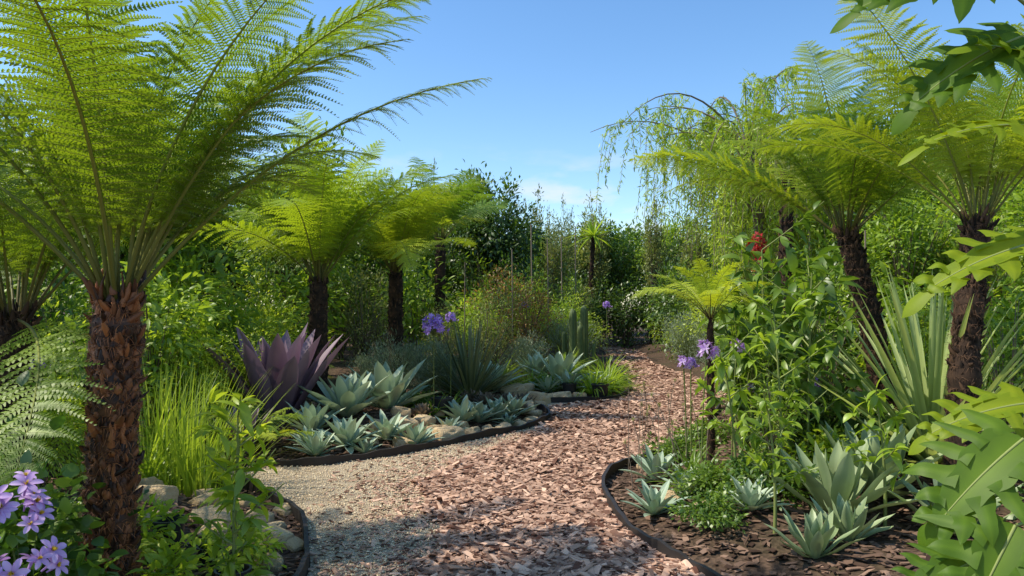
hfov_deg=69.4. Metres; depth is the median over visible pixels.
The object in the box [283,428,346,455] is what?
agave
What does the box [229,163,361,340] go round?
tree
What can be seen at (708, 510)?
shrub
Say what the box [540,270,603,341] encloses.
shrub
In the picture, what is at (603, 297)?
shrub
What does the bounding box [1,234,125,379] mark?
shrub
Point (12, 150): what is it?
tree
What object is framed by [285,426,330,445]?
agave
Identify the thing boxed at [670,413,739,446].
shrub
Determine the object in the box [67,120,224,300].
tree
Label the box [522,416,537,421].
rock
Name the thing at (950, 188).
tree
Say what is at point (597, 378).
agave
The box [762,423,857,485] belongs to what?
shrub
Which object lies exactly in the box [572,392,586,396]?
rock
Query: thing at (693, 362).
flowering plant
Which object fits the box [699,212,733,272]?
tree
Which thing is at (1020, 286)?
shrub
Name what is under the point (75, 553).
shrub
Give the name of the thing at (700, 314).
shrub
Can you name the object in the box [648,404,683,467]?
dry flower stalk
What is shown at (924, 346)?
shrub
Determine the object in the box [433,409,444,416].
rock
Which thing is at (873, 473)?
agave
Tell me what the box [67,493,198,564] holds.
shrub
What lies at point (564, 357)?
daylily
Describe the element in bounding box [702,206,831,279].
tree
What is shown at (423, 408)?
succulent
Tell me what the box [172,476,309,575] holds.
garden edging
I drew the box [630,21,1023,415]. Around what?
tree fern
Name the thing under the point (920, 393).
sword plant
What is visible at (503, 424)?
rock
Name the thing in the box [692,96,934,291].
weeping tree
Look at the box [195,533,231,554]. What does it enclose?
rock
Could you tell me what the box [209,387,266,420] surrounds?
shrub
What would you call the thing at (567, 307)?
shrub
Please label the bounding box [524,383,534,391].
rock
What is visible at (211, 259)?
tree
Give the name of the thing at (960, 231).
shrub
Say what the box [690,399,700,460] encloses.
dry flower stalk
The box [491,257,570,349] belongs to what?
shrub
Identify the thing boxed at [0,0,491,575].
tree fern
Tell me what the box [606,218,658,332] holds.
tree
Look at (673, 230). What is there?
tree
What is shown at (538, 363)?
agave
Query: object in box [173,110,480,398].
tree fern
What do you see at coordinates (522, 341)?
shrub
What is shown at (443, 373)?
shrub
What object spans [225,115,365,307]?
tree
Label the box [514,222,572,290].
tree
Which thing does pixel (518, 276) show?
shrub
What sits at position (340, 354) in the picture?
shrub
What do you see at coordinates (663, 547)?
garden edging
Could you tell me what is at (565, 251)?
tree
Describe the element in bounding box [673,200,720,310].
tree
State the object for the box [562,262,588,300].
shrub
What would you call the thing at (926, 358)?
shrub
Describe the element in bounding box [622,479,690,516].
agave
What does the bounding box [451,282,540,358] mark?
shrub
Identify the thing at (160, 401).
grass clump
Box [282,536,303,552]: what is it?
rock
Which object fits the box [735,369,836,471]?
shrub
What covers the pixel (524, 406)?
succulent
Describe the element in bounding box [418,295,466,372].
shrub
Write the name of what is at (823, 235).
tree
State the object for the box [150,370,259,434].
grass clump
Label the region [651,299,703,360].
shrub
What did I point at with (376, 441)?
rock
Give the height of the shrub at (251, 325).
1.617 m
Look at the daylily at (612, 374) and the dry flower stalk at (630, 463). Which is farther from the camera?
the daylily at (612, 374)
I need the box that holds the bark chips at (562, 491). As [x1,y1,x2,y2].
[406,433,704,575]
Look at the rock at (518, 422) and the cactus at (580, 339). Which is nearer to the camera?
the rock at (518, 422)
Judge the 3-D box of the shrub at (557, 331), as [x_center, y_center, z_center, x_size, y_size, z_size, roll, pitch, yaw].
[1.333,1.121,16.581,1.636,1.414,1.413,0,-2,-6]
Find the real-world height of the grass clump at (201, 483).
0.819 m
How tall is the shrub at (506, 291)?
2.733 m
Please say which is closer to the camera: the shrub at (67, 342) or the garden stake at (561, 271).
the shrub at (67, 342)
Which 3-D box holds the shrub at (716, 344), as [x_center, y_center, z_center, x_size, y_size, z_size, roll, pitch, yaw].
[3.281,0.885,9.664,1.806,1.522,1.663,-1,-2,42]
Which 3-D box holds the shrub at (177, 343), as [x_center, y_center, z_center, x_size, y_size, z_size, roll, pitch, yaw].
[-3.960,0.538,7.855,1.921,1.914,2.057,0,-2,-10]
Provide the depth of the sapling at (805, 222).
6.46 m
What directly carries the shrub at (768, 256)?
on the ground
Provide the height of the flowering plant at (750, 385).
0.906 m
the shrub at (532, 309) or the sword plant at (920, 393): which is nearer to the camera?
the sword plant at (920, 393)
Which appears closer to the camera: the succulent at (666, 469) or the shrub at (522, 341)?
the succulent at (666, 469)
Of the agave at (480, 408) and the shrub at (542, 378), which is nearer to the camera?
the agave at (480, 408)
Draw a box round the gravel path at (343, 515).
[168,348,607,575]
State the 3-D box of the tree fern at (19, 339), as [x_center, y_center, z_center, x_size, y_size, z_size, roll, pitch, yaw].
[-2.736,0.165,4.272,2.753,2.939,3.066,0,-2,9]
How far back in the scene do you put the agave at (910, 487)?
4.64 m
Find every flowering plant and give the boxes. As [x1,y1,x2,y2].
[28,354,82,546]
[412,313,451,418]
[425,312,471,407]
[601,301,611,366]
[641,356,708,495]
[655,338,723,494]
[663,357,718,478]
[688,338,761,493]
[715,381,766,470]
[730,231,769,429]
[810,377,820,457]
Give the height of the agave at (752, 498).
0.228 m
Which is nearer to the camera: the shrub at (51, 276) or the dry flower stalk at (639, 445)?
the dry flower stalk at (639, 445)
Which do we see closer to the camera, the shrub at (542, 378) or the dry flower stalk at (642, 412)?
the dry flower stalk at (642, 412)
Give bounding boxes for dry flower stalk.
[624,440,632,491]
[628,384,630,469]
[629,418,642,479]
[638,402,642,475]
[641,388,643,433]
[643,380,648,442]
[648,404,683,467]
[651,393,677,480]
[657,402,660,452]
[667,379,675,451]
[667,393,670,448]
[682,403,685,440]
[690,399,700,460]
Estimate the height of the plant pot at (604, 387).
0.260 m
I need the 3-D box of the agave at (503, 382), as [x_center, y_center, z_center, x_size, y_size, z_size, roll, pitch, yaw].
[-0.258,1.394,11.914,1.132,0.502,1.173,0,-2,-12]
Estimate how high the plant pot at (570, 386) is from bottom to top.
0.220 m
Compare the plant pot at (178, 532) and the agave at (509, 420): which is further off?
the agave at (509, 420)
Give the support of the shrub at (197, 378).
on the ground
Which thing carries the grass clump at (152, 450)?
on the ground
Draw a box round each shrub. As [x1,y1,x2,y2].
[0,370,140,575]
[0,414,143,575]
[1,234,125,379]
[4,248,161,435]
[4,283,56,400]
[5,277,180,463]
[27,464,165,558]
[34,343,87,491]
[35,316,88,479]
[42,254,243,425]
[57,233,265,332]
[67,237,260,408]
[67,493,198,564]
[136,527,258,575]
[140,334,237,435]
[151,292,266,414]
[179,289,307,393]
[182,250,267,319]
[191,521,287,575]
[201,236,258,349]
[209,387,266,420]
[210,256,354,358]
[210,319,284,398]
[227,264,338,345]
[233,240,365,323]
[243,264,344,314]
[304,245,409,360]
[328,260,410,374]
[329,261,374,347]
[332,241,435,362]
[333,344,393,380]
[356,240,473,341]
[357,256,481,362]
[364,328,440,396]
[393,332,460,394]
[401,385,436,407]
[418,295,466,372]
[427,348,475,393]
[437,290,519,359]
[447,251,485,329]
[449,230,504,335]
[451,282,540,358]
[452,256,534,362]
[462,288,524,365]
[470,249,556,320]
[478,251,528,364]
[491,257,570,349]
[493,271,565,356]
[493,276,567,356]
[503,327,551,373]
[528,373,562,392]
[530,279,588,346]
[536,292,599,352]
[537,307,605,369]
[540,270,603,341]
[540,287,619,365]
[549,268,605,341]
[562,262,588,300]
[566,273,611,337]
[577,271,618,335]
[581,273,630,345]
[600,274,651,347]
[608,231,682,335]
[622,272,670,343]
[625,257,694,351]
[633,426,718,463]
[645,250,711,359]
[650,227,730,339]
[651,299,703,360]
[655,302,705,363]
[656,449,762,502]
[661,242,753,351]
[663,483,750,533]
[669,270,727,359]
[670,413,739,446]
[689,312,729,367]
[694,299,799,429]
[695,258,797,450]
[696,322,726,373]
[701,301,833,369]
[712,445,819,513]
[718,232,835,416]
[722,229,873,460]
[731,259,774,316]
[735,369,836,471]
[741,348,806,472]
[742,243,806,327]
[749,252,841,319]
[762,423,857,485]
[764,416,905,473]
[766,223,904,391]
[772,246,860,415]
[789,396,938,450]
[792,241,886,391]
[805,367,874,441]
[826,175,991,364]
[827,269,1010,380]
[831,179,1002,321]
[846,290,1022,391]
[852,236,1022,358]
[866,348,949,410]
[868,409,910,456]
[914,198,1023,381]
[917,188,1018,297]
[924,271,1023,432]
[945,286,1023,414]
[989,275,1023,350]
[995,484,1023,527]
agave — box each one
[197,323,348,422]
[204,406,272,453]
[281,401,348,430]
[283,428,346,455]
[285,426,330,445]
[297,370,390,416]
[307,413,382,453]
[341,359,440,408]
[347,436,381,453]
[361,409,412,439]
[386,421,444,443]
[430,415,466,428]
[434,395,494,421]
[468,400,503,422]
[475,396,523,418]
[479,361,527,389]
[492,412,519,425]
[493,392,541,416]
[507,352,548,376]
[520,349,599,383]
[529,374,562,392]
[551,369,590,388]
[579,371,614,385]
[620,444,688,481]
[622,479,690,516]
[650,462,716,494]
[715,475,793,511]
[751,433,919,513]
[765,507,864,558]
[796,419,942,497]
[810,493,893,542]
[887,460,1021,534]
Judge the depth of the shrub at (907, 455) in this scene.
6.57 m
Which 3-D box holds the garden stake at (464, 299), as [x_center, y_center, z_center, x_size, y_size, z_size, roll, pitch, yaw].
[-0.894,0.668,13.986,0.030,2.340,0.029,1,-2,-38]
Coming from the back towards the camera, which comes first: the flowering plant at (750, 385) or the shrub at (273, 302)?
the shrub at (273, 302)
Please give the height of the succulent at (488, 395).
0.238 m
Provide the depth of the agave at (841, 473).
4.84 m
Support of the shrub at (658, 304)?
on the ground
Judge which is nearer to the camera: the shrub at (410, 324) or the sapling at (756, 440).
the sapling at (756, 440)
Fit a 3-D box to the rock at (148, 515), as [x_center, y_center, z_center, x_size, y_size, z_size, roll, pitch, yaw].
[-2.148,1.427,4.512,0.231,0.105,0.176,16,5,-29]
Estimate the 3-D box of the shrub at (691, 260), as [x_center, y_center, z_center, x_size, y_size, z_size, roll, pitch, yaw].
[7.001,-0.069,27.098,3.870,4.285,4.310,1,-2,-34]
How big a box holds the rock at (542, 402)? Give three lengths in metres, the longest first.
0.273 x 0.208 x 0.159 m
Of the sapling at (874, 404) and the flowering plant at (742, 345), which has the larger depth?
the flowering plant at (742, 345)
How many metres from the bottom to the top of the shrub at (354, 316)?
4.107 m
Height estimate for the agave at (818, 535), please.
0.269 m
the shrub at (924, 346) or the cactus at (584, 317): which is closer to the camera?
the shrub at (924, 346)
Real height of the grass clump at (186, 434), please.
1.059 m
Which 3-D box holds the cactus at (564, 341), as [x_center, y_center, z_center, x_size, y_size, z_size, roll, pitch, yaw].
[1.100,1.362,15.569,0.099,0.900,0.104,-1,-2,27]
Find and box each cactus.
[562,331,566,356]
[569,309,576,367]
[577,325,582,372]
[580,305,587,373]
[592,344,595,374]
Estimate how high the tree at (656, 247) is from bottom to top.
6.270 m
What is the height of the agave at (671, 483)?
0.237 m
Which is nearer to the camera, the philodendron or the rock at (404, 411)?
the philodendron
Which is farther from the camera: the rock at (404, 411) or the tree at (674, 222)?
the tree at (674, 222)
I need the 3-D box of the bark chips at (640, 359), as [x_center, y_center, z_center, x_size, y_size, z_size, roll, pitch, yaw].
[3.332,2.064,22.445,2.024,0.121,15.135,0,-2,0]
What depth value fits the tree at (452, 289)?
23.93 m
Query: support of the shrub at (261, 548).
on the ground
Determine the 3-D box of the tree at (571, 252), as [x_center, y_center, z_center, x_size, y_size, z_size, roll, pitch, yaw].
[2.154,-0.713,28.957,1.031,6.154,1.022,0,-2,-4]
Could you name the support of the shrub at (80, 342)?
on the ground
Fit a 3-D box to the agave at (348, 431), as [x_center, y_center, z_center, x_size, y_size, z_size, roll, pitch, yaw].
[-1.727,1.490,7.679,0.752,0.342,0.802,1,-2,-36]
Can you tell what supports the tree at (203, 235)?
on the ground
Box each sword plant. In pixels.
[724,264,1023,471]
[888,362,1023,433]
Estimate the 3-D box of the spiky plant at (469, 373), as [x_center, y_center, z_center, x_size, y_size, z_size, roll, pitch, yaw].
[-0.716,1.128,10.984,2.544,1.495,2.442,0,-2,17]
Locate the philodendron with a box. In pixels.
[830,0,1023,575]
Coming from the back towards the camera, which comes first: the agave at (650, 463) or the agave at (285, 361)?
the agave at (285, 361)
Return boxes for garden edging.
[168,403,550,467]
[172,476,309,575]
[551,358,629,402]
[601,402,722,575]
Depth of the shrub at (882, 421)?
6.21 m
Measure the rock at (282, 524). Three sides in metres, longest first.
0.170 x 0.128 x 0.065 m
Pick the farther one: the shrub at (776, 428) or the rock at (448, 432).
the rock at (448, 432)
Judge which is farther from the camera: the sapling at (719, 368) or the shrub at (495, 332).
the shrub at (495, 332)
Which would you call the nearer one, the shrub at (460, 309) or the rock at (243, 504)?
the rock at (243, 504)
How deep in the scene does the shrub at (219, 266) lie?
10.80 m
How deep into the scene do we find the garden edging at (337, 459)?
7.55 m
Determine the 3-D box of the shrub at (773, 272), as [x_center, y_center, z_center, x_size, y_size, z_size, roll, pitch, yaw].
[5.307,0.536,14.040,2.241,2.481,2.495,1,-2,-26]
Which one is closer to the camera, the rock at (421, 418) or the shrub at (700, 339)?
the rock at (421, 418)
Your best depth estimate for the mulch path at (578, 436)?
9.37 m
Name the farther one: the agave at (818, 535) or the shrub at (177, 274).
the shrub at (177, 274)
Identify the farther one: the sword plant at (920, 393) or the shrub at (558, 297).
the shrub at (558, 297)
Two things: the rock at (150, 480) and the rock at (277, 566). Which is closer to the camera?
the rock at (277, 566)
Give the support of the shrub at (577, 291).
on the ground
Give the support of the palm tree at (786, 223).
on the ground
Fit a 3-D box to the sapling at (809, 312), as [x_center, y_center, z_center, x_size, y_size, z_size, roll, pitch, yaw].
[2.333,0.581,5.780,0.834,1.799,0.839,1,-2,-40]
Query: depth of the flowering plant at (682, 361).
5.98 m
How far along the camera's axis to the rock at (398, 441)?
7.84 m
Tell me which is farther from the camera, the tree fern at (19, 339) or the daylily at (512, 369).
the daylily at (512, 369)
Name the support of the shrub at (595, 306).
on the ground
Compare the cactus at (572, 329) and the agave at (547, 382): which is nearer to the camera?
the agave at (547, 382)
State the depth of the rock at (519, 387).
11.86 m
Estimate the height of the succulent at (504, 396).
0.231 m
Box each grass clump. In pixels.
[35,368,246,483]
[59,352,300,486]
[59,360,305,494]
[138,395,284,496]
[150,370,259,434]
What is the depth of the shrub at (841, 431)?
5.83 m
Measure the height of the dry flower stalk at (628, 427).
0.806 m
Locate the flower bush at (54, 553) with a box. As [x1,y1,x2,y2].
[0,470,68,575]
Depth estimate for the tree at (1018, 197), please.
8.16 m
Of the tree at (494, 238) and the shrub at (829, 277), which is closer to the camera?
the shrub at (829, 277)
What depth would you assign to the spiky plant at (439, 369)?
11.85 m
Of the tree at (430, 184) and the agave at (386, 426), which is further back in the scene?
the tree at (430, 184)
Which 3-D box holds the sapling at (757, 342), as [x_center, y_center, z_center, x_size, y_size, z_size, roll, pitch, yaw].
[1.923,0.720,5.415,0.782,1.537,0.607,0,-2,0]
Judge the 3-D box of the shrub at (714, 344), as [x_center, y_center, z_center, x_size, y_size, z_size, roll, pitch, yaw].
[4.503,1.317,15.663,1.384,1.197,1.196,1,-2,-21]
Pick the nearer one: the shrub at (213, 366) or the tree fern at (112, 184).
the tree fern at (112, 184)
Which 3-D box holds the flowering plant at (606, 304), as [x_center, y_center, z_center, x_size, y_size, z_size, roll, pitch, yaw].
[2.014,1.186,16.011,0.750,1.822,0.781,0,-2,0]
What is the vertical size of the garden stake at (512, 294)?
2.600 m
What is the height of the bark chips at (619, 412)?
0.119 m
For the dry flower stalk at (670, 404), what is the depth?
7.27 m
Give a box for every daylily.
[494,358,530,384]
[504,365,552,387]
[524,345,595,374]
[552,361,634,396]
[575,355,652,394]
[590,358,638,386]
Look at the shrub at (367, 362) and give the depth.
11.32 m
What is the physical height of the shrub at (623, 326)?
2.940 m
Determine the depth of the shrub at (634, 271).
30.09 m
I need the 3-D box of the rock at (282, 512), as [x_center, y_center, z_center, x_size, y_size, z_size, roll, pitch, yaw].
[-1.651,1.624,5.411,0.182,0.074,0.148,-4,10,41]
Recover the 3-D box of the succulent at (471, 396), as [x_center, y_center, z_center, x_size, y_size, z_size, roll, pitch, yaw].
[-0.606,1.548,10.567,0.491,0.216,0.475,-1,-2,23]
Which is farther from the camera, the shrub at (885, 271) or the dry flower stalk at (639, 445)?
the shrub at (885, 271)
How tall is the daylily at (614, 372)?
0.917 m
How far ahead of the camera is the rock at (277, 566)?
4.21 m
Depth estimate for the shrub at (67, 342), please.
6.47 m
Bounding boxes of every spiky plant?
[397,316,546,396]
[408,338,467,389]
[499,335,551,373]
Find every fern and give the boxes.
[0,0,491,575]
[0,53,322,484]
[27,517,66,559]
[47,410,244,478]
[158,403,324,459]
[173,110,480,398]
[273,166,496,369]
[383,156,511,365]
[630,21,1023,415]
[631,258,777,473]
[756,0,1023,464]
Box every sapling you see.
[186,385,286,573]
[189,468,272,575]
[692,320,779,493]
[711,200,837,450]
[725,281,833,465]
[738,392,811,535]
[750,250,866,451]
[843,373,918,526]
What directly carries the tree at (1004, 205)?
on the ground
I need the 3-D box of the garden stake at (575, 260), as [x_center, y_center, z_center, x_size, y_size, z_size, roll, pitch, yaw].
[1.891,0.110,22.010,0.051,3.900,0.048,1,-2,-19]
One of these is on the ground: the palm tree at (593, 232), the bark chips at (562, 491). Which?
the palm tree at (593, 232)
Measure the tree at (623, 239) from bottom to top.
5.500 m
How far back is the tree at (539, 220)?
31.10 m
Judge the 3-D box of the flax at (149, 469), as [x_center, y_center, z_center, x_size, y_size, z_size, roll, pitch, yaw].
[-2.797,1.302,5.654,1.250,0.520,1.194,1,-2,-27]
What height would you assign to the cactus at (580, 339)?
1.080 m
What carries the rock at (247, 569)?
on the ground
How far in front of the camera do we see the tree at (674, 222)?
37.95 m
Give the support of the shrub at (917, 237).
on the ground
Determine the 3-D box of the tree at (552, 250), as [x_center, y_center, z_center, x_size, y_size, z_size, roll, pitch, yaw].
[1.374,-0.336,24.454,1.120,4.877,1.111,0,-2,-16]
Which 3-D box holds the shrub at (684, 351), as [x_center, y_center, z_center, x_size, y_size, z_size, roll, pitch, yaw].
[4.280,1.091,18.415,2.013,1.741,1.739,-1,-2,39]
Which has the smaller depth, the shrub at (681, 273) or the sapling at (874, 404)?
the sapling at (874, 404)
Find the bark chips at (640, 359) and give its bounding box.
[597,343,703,380]
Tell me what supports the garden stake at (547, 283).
on the ground
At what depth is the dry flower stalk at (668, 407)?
7.02 m
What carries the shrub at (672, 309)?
on the ground
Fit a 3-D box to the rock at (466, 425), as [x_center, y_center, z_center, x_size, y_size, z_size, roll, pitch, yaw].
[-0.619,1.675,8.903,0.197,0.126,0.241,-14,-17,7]
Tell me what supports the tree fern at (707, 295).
on the ground
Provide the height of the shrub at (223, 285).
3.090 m
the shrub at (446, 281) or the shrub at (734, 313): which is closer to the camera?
the shrub at (734, 313)
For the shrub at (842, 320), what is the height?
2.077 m
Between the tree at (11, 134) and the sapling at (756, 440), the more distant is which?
the tree at (11, 134)
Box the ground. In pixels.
[28,310,1023,575]
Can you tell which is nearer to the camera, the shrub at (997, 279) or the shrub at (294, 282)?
the shrub at (997, 279)
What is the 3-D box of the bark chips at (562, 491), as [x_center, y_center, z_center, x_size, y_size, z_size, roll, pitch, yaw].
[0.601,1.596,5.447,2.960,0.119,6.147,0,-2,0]
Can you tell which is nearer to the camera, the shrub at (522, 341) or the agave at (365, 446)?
the agave at (365, 446)
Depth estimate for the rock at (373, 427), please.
8.21 m
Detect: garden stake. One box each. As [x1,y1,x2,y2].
[464,262,464,337]
[511,249,512,366]
[530,224,532,298]
[547,239,548,351]
[561,237,562,308]
[575,226,575,296]
[864,230,866,372]
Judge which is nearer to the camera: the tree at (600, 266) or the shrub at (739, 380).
the shrub at (739, 380)
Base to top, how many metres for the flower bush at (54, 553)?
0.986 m
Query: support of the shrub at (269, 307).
on the ground
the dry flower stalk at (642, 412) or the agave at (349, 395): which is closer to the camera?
the dry flower stalk at (642, 412)
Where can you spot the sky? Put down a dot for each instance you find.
(560, 71)
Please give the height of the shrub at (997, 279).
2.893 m
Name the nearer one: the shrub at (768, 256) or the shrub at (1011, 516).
the shrub at (1011, 516)
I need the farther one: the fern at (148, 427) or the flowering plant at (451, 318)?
the flowering plant at (451, 318)
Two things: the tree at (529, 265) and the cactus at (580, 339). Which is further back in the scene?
the tree at (529, 265)
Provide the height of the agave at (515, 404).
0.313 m
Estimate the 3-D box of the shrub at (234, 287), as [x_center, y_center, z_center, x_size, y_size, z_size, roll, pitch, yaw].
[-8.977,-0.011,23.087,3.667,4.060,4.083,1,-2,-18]
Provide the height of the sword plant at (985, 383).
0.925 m
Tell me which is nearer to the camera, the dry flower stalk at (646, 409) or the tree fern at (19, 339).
the tree fern at (19, 339)
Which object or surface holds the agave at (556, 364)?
on the ground
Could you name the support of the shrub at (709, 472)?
on the ground
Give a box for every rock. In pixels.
[137,476,163,486]
[137,485,178,506]
[140,510,170,530]
[188,492,219,507]
[189,505,231,527]
[191,488,212,497]
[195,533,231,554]
[196,521,226,536]
[238,498,258,507]
[245,509,274,522]
[255,523,296,544]
[260,552,283,571]
[269,521,286,528]
[272,502,297,516]
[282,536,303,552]
[367,438,378,445]
[369,419,379,433]
[389,416,418,430]
[390,406,410,417]
[392,435,416,446]
[414,414,435,425]
[424,425,447,433]
[432,426,464,440]
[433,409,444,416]
[456,421,469,427]
[464,426,480,433]
[495,422,511,427]
[499,383,525,394]
[512,419,526,425]
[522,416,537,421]
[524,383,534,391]
[524,410,541,416]
[525,400,534,409]
[528,391,552,403]
[534,401,547,407]
[547,391,571,396]
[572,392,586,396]
[663,490,679,504]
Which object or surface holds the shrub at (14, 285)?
on the ground
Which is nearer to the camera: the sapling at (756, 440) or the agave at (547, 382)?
the sapling at (756, 440)
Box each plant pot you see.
[151,514,184,550]
[196,543,222,568]
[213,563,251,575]
[431,396,452,417]
[562,382,576,393]
[591,383,608,396]
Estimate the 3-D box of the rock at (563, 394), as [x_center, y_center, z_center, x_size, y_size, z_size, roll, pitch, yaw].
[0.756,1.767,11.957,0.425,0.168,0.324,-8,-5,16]
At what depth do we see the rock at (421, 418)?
8.79 m
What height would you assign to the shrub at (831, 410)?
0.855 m
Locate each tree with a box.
[0,99,45,171]
[0,108,69,279]
[10,88,256,307]
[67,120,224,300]
[175,191,261,351]
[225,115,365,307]
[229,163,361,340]
[339,174,450,357]
[419,157,440,296]
[419,228,473,304]
[440,158,555,294]
[494,236,546,348]
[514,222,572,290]
[521,184,550,241]
[537,205,568,346]
[542,209,577,296]
[557,193,579,284]
[559,207,593,255]
[562,213,635,300]
[565,217,620,349]
[572,191,613,336]
[574,213,648,338]
[592,62,859,295]
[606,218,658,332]
[629,213,710,287]
[639,179,676,343]
[669,210,694,259]
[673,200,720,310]
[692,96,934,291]
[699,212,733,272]
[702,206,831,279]
[704,194,809,289]
[748,151,815,323]
[794,162,965,366]
[885,67,1023,244]
[927,88,1023,302]
[977,166,1023,310]
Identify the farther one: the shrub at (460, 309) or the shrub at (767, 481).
the shrub at (460, 309)
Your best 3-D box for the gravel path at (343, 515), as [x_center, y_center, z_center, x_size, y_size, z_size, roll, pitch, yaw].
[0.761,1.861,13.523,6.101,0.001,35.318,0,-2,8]
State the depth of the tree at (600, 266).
29.83 m
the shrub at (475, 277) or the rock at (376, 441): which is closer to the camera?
the rock at (376, 441)
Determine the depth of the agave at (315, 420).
8.03 m
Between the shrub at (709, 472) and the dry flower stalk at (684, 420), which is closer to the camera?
the shrub at (709, 472)
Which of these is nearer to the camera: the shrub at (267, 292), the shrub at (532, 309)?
the shrub at (532, 309)
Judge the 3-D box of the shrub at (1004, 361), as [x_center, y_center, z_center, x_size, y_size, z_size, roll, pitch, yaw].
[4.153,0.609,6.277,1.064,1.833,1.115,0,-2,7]
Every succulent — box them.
[411,402,437,417]
[457,388,479,403]
[470,389,500,407]
[496,392,523,402]
[517,392,539,401]
[517,403,530,414]
[649,465,676,483]
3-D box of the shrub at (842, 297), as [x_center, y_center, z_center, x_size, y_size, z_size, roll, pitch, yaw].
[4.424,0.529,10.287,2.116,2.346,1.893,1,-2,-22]
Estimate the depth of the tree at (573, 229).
34.85 m
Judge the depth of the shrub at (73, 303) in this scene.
7.11 m
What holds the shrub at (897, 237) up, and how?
on the ground
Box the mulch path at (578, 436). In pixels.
[414,349,721,575]
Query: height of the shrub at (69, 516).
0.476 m
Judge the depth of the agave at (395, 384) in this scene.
9.35 m
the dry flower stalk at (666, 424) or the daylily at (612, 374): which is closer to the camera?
the dry flower stalk at (666, 424)
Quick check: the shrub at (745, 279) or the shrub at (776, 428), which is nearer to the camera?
the shrub at (776, 428)
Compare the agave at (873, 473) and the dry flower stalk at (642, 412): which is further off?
the dry flower stalk at (642, 412)
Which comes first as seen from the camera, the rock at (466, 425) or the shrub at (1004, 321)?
the shrub at (1004, 321)
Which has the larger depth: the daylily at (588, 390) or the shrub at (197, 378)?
the daylily at (588, 390)
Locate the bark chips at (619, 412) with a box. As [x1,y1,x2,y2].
[519,379,726,436]
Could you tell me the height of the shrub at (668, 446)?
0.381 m
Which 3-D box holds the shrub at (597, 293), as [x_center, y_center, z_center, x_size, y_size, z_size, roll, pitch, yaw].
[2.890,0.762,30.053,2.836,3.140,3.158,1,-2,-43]
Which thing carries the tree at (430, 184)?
on the ground
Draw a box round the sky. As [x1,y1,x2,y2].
[0,0,1023,309]
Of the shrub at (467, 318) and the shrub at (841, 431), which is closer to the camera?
the shrub at (841, 431)
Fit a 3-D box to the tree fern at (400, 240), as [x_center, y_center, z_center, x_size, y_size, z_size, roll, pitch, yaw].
[-2.125,-0.103,12.256,3.781,3.946,4.370,0,-2,-11]
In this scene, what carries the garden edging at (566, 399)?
on the ground
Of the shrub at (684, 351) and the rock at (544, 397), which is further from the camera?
the shrub at (684, 351)
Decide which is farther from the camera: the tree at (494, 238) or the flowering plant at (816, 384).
the tree at (494, 238)
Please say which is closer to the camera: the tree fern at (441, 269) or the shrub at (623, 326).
the tree fern at (441, 269)
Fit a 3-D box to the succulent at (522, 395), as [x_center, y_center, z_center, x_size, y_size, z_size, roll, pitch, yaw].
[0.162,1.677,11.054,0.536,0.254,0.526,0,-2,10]
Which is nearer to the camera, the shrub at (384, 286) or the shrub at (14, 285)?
the shrub at (14, 285)
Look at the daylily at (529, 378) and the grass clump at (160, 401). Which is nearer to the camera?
the grass clump at (160, 401)
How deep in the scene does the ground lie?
4.89 m
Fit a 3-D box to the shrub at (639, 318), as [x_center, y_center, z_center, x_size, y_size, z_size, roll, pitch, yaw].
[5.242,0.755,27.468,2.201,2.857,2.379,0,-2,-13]

